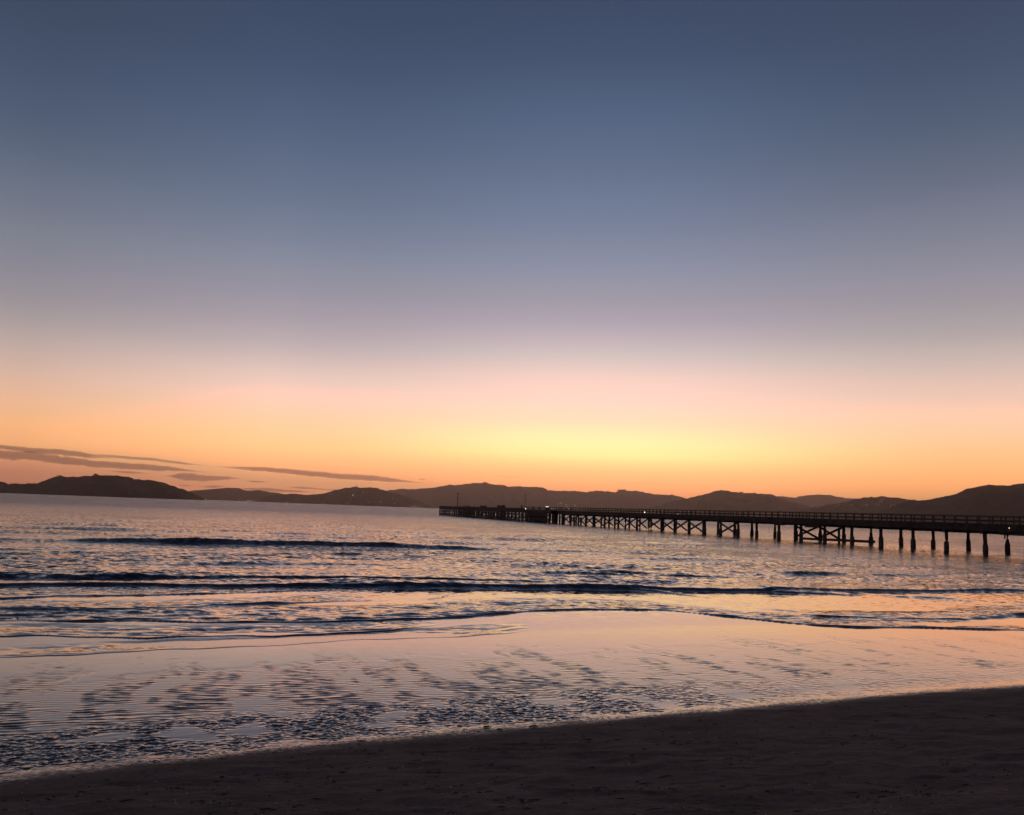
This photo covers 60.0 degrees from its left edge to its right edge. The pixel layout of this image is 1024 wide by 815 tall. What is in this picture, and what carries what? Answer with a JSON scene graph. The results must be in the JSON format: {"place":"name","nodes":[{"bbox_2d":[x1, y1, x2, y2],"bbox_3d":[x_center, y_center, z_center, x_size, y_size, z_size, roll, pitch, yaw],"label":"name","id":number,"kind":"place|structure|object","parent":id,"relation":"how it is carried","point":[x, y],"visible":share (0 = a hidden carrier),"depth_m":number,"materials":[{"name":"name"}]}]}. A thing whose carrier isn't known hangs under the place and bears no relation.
{"place":"outdoors","nodes":[
{"label":"outdoors","id":0,"kind":"place"},
{"bbox_2d":[0,475,204,499],"bbox_3d":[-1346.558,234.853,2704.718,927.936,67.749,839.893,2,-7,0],"label":"island hill","id":1,"kind":"structure","parent":0,"point":[108,486],"depth_m":2577.89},
{"bbox_2d":[188,487,285,501],"bbox_3d":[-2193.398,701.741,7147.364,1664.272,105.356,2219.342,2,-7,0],"label":"harbour hill","id":2,"kind":"structure","parent":0,"point":[231,494],"depth_m":6567.80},
{"bbox_2d":[257,487,433,507],"bbox_3d":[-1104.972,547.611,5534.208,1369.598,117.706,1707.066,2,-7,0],"label":"wooded hill","id":3,"kind":"structure","parent":0,"point":[367,496],"depth_m":5055.11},
{"bbox_2d":[0,622,1023,814],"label":"sand beach","id":4,"kind":"structure","parent":0,"point":[55,739],"depth_m":9.28,"materials":[{"name":"beige sand"}]},
{"bbox_2d":[3,701,1023,814],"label":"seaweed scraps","id":5,"kind":"object","parent":4,"relation":"on","point":[521,801],"visible":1,"depth_m":7.11,"materials":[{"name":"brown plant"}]},
{"bbox_2d":[0,493,1023,685],"bbox_3d":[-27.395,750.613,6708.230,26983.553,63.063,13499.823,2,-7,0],"label":"sea water","id":6,"kind":"structure","parent":0,"point":[81,575],"depth_m":29.22,"materials":[{"name":"liquid"}]},
{"bbox_2d":[439,506,1023,554],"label":"wharf","id":7,"kind":"structure","parent":6,"relation":"in","point":[814,523],"depth_m":117.25,"materials":[{"name":"wood"}]},
{"bbox_2d":[0,0,1023,500],"label":"sky","id":8,"kind":"structure","parent":0,"point":[686,249],"materials":[{"name":"blue"}]},
{"bbox_2d":[388,482,685,512],"bbox_3d":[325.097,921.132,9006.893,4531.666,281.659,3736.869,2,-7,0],"label":"range","id":9,"kind":"structure","parent":0,"point":[477,494],"depth_m":8223.16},
{"bbox_2d":[643,490,809,516],"bbox_3d":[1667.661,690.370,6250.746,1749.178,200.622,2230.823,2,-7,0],"label":"bare hill","id":10,"kind":"structure","parent":0,"point":[725,500],"depth_m":5834.06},
{"bbox_2d":[777,494,855,506],"bbox_3d":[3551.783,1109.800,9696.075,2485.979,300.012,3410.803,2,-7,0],"label":"distant range","id":11,"kind":"structure","parent":0,"point":[815,500],"depth_m":9396.10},
{"bbox_2d":[786,496,916,519],"bbox_3d":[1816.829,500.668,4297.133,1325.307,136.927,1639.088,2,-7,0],"label":"suburb hill","id":12,"kind":"structure","parent":0,"point":[860,507],"depth_m":4070.38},
{"bbox_2d":[882,483,1023,524],"bbox_3d":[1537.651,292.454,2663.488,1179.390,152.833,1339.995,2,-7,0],"label":"headland hill","id":13,"kind":"structure","parent":0,"point":[993,500],"depth_m":2455.09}
]}

